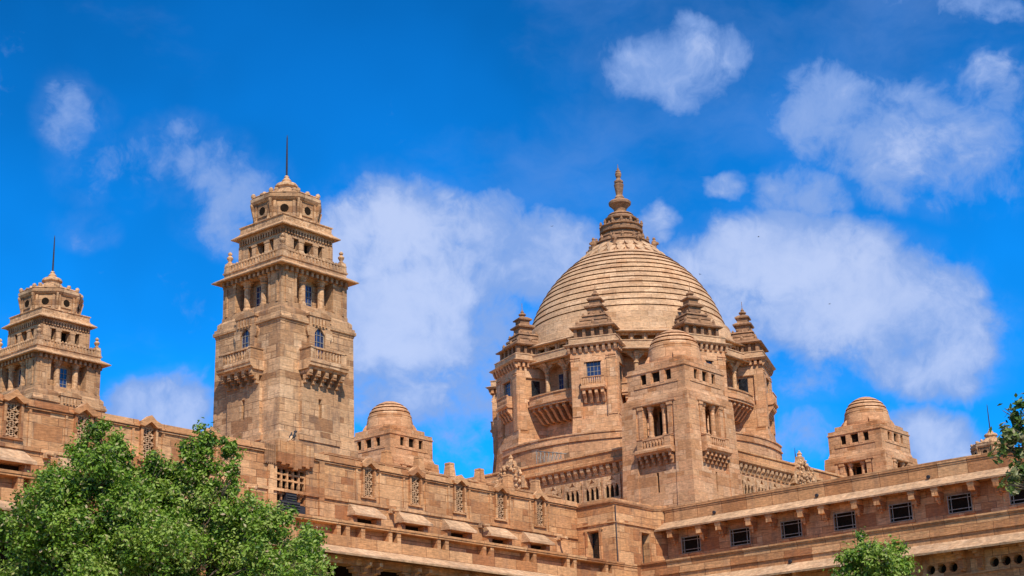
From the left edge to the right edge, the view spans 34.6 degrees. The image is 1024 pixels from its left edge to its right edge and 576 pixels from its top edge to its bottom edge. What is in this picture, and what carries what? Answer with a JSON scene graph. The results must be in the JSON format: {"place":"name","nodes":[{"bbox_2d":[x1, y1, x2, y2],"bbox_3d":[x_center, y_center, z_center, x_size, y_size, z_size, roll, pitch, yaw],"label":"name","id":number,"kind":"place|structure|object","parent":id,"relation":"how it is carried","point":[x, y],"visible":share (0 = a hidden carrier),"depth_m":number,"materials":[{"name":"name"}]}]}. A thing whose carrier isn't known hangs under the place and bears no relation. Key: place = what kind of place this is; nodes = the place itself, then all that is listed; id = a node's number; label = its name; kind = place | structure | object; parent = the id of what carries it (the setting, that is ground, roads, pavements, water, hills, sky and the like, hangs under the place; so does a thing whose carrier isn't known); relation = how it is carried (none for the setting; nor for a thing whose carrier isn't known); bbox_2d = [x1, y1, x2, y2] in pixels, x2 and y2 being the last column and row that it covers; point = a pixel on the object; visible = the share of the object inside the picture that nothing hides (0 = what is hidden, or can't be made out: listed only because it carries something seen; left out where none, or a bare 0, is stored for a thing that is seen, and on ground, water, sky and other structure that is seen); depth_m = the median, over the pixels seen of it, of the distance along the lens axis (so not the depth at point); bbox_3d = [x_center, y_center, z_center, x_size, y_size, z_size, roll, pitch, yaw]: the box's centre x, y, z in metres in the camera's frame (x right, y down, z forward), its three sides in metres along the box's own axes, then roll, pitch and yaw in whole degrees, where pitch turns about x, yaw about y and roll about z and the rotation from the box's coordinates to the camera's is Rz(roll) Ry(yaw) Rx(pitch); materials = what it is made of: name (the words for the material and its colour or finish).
{"place":"outdoors","nodes":[
{"label":"outdoors","id":0,"kind":"place"},
{"bbox_2d":[0,0,1023,477],"label":"sky","id":1,"kind":"structure","parent":0,"point":[461,156],"materials":[{"name":"blue"}]},
{"bbox_2d":[637,450,1023,575],"bbox_3d":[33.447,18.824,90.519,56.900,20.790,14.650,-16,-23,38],"label":"palace wing","id":2,"kind":"structure","parent":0,"point":[959,516],"depth_m":97.93,"materials":[{"name":"beige stone"}]},
{"bbox_2d":[680,535,702,556],"bbox_3d":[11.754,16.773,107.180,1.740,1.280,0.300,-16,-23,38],"label":"window","id":3,"kind":"structure","parent":2,"relation":"in","point":[691,544],"depth_m":107.23,"materials":[{"name":"paint"}]},
{"bbox_2d":[729,527,752,548],"bbox_3d":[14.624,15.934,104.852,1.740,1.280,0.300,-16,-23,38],"label":"window","id":4,"kind":"structure","parent":2,"relation":"in","point":[742,536],"depth_m":104.90,"materials":[{"name":"paint"}]},
{"bbox_2d":[779,519,804,541],"bbox_3d":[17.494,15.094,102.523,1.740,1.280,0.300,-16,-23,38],"label":"window","id":5,"kind":"structure","parent":2,"relation":"in","point":[793,528],"depth_m":102.57,"materials":[{"name":"paint"}]},
{"bbox_2d":[832,511,858,533],"bbox_3d":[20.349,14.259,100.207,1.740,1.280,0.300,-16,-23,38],"label":"window","id":6,"kind":"structure","parent":2,"relation":"in","point":[844,520],"depth_m":100.26,"materials":[{"name":"paint"}]},
{"bbox_2d":[887,501,915,525],"bbox_3d":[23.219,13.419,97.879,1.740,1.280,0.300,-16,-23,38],"label":"window","id":7,"kind":"structure","parent":2,"relation":"in","point":[903,512],"depth_m":97.92,"materials":[{"name":"paint"}]},
{"bbox_2d":[946,492,974,516],"bbox_3d":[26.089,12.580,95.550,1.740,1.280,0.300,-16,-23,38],"label":"window","id":8,"kind":"structure","parent":2,"relation":"in","point":[964,502],"depth_m":95.61,"materials":[{"name":"paint"}]},
{"bbox_2d":[1007,485,1023,507],"bbox_3d":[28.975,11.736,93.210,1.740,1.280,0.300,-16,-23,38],"label":"window","id":9,"kind":"structure","parent":2,"relation":"in","point":[1017,499],"depth_m":93.39,"materials":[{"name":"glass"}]},
{"label":"ground","id":10,"kind":"structure","parent":0,"visible":0},
{"bbox_2d":[0,236,110,412],"bbox_3d":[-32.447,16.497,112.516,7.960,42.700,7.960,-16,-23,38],"label":"stone tower","id":11,"kind":"structure","parent":10,"relation":"on","point":[48,354],"depth_m":114.86,"materials":[{"name":"brown stone"}]},
{"bbox_2d":[42,297,48,303],"bbox_3d":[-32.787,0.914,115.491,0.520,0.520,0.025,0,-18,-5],"label":"round window","id":12,"kind":"structure","parent":11,"relation":"in","point":[45,300],"depth_m":115.47,"materials":[{"name":"black glass"}]},
{"bbox_2d":[59,368,66,387],"bbox_3d":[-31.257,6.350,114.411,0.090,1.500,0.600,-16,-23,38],"label":"door","id":13,"kind":"structure","parent":11,"relation":"in","point":[63,372],"depth_m":114.46,"materials":[{"name":"blue glass"}]},
{"bbox_2d":[63,300,69,306],"bbox_3d":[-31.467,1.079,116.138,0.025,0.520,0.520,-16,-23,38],"label":"round window","id":14,"kind":"structure","parent":11,"relation":"in","point":[66,303],"depth_m":116.12,"materials":[{"name":"black glass"}]},
{"bbox_2d":[0,415,337,575],"bbox_3d":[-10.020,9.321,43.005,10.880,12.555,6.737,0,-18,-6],"label":"leafy tree","id":15,"kind":"object","parent":10,"relation":"on","point":[146,521],"visible":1,"depth_m":42.98,"materials":[{"name":"green plant"}]},
{"bbox_2d":[0,389,637,575],"bbox_3d":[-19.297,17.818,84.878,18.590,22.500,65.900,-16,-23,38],"label":"palace wing","id":16,"kind":"structure","parent":10,"relation":"on","point":[384,516],"depth_m":91.10,"materials":[{"name":"beige stone"}]},
{"bbox_2d":[211,136,358,457],"bbox_3d":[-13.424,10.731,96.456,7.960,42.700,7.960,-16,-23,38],"label":"stone tower","id":17,"kind":"structure","parent":16,"relation":"on","point":[284,334],"depth_m":96.74,"materials":[{"name":"brown stone"}]},
{"bbox_2d":[242,329,249,347],"bbox_3d":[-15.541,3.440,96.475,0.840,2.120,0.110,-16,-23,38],"label":"window","id":18,"kind":"structure","parent":17,"relation":"in","point":[246,337],"depth_m":96.66,"materials":[{"name":"blue glass"}]},
{"bbox_2d":[256,286,260,306],"bbox_3d":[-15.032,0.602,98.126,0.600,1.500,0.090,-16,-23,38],"label":"door","id":19,"kind":"structure","parent":17,"relation":"in","point":[258,289],"depth_m":98.26,"materials":[{"name":"blue glass"}]},
{"bbox_2d":[259,207,264,214],"bbox_3d":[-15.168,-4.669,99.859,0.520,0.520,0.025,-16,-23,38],"label":"round window","id":20,"kind":"structure","parent":17,"relation":"in","point":[262,210],"depth_m":99.83,"materials":[{"name":"black glass"}]},
{"bbox_2d":[280,204,288,211],"bbox_3d":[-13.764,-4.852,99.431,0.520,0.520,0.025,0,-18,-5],"label":"round window","id":21,"kind":"structure","parent":17,"relation":"in","point":[284,207],"depth_m":99.42,"materials":[{"name":"black glass"}]},
{"bbox_2d":[304,207,310,214],"bbox_3d":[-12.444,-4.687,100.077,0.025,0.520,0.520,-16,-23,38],"label":"round window","id":22,"kind":"structure","parent":17,"relation":"in","point":[307,210],"depth_m":100.07,"materials":[{"name":"black glass"}]},
{"bbox_2d":[305,285,311,306],"bbox_3d":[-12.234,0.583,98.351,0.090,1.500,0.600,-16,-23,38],"label":"door","id":23,"kind":"structure","parent":17,"relation":"in","point":[308,289],"depth_m":98.43,"materials":[{"name":"blue glass"}]},
{"bbox_2d":[315,329,323,358],"bbox_3d":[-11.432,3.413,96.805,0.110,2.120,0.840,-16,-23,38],"label":"window","id":24,"kind":"structure","parent":17,"relation":"in","point":[319,338],"depth_m":96.97,"materials":[{"name":"blue glass"}]},
{"bbox_2d":[277,466,304,505],"bbox_3d":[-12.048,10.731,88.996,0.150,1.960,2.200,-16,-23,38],"label":"lattice window","id":25,"kind":"structure","parent":16,"relation":"in","point":[286,474],"depth_m":89.18,"materials":[{"name":"stone"}]},
{"bbox_2d":[287,430,296,441],"bbox_3d":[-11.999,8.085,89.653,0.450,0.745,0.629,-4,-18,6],"label":"carved bird","id":26,"kind":"object","parent":16,"relation":"on","point":[291,438],"visible":1,"depth_m":89.53},
{"bbox_2d":[354,401,438,472],"bbox_3d":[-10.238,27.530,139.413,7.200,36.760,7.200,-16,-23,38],"label":"domed turret","id":27,"kind":"object","parent":10,"relation":"on","point":[390,426],"visible":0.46,"depth_m":142.34,"materials":[{"name":"stone"}]},
{"bbox_2d":[576,497,668,575],"bbox_3d":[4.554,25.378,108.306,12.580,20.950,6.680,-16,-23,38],"label":"corner block","id":28,"kind":"structure","parent":10,"relation":"on","point":[616,529],"depth_m":106.41,"materials":[{"name":"stone"}]},
{"bbox_2d":[592,533,599,558],"bbox_3d":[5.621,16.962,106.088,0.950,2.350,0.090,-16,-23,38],"label":"window","id":29,"kind":"structure","parent":28,"relation":"in","point":[595,536],"depth_m":106.32,"materials":[{"name":"black glass"}]},
{"bbox_2d":[622,330,741,506],"bbox_3d":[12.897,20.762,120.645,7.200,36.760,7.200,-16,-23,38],"label":"domed turret","id":30,"kind":"object","parent":10,"relation":"on","point":[680,455],"visible":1,"depth_m":121.79,"materials":[{"name":"stone"}]},
{"bbox_2d":[659,412,667,434],"bbox_3d":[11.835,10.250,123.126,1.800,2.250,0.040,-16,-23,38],"label":"doorway","id":31,"kind":"structure","parent":30,"relation":"in","point":[660,413],"depth_m":123.64,"materials":[{"name":"black"}]},
{"bbox_2d":[824,397,917,475],"bbox_3d":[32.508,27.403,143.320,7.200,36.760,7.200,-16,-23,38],"label":"domed turret","id":32,"kind":"object","parent":10,"relation":"on","point":[868,436],"visible":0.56,"depth_m":145.91,"materials":[{"name":"stone"}]},
{"bbox_2d":[856,466,866,474],"bbox_3d":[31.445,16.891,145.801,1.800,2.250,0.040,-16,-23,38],"label":"doorway","id":33,"kind":"structure","parent":32,"relation":"in","point":[859,471],"depth_m":146.39,"materials":[{"name":"black"}]},
{"bbox_2d":[823,526,927,575],"bbox_3d":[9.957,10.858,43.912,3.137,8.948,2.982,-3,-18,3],"label":"leafy tree","id":34,"kind":"object","parent":10,"relation":"on","point":[869,558],"visible":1,"depth_m":44.54,"materials":[{"name":"green plant"}]},
{"bbox_2d":[970,406,1013,454],"bbox_3d":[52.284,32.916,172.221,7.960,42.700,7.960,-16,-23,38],"label":"stone tower","id":35,"kind":"structure","parent":10,"relation":"on","point":[984,445],"depth_m":176.14,"materials":[{"name":"brown stone"}]},
{"bbox_2d":[987,393,1023,500],"bbox_3d":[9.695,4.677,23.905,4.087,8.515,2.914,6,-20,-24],"label":"leafy tree","id":36,"kind":"object","parent":10,"relation":"on","point":[1012,436],"visible":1,"depth_m":24.91,"materials":[{"name":"green plant"}]},
{"bbox_3d":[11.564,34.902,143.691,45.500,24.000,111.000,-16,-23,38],"label":"rear palace block","id":37,"kind":"object","parent":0,"visible":0},
{"bbox_2d":[466,164,846,503],"bbox_3d":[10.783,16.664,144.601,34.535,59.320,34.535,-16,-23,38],"label":"domed rotunda","id":38,"kind":"structure","parent":37,"relation":"on","point":[622,293],"depth_m":139.16,"materials":[{"name":"stone"}]},
{"bbox_2d":[536,451,566,463],"bbox_3d":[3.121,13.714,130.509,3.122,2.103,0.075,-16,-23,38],"label":"metal railing","id":39,"kind":"object","parent":38,"relation":"on","point":[560,453],"visible":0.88,"depth_m":130.88,"materials":[{"name":"grey metal"}]},
{"bbox_2d":[545,485,562,499],"bbox_3d":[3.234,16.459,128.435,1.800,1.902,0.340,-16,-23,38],"label":"arched window","id":40,"kind":"structure","parent":38,"relation":"in","point":[558,489],"depth_m":128.44,"materials":[{"name":"stone"}]},
{"bbox_2d":[559,374,568,389],"bbox_3d":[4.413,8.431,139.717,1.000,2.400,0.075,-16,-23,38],"label":"gallery window","id":41,"kind":"structure","parent":38,"relation":"in","point":[561,381],"depth_m":140.00,"materials":[{"name":"blue glass"}]},
{"bbox_2d":[564,481,581,503],"bbox_3d":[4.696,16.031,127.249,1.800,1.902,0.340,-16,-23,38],"label":"arched window","id":42,"kind":"structure","parent":38,"relation":"in","point":[574,494],"depth_m":127.25,"materials":[{"name":"stone"}]},
{"bbox_2d":[583,478,601,502],"bbox_3d":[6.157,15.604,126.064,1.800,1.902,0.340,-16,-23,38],"label":"arched window","id":43,"kind":"structure","parent":38,"relation":"in","point":[592,492],"depth_m":126.09,"materials":[{"name":"stone"}]},
{"bbox_2d":[603,474,621,498],"bbox_3d":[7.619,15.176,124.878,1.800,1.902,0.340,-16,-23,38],"label":"arched window","id":44,"kind":"structure","parent":38,"relation":"in","point":[611,488],"depth_m":124.88,"materials":[{"name":"stone"}]},
{"bbox_2d":[742,475,754,493],"bbox_3d":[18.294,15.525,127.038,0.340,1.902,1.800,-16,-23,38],"label":"arched window","id":45,"kind":"structure","parent":38,"relation":"in","point":[748,486],"depth_m":127.13,"materials":[{"name":"stone"}]},
{"bbox_2d":[755,479,767,491],"bbox_3d":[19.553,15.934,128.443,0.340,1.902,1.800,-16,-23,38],"label":"arched window","id":46,"kind":"structure","parent":38,"relation":"in","point":[759,487],"depth_m":128.47,"materials":[{"name":"stone"}]},
{"bbox_2d":[769,482,779,489],"bbox_3d":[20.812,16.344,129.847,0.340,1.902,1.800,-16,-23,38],"label":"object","id":47,"kind":"structure","parent":38,"relation":"in","point":[771,484],"depth_m":129.85,"materials":[{"name":"stone"}]}
]}

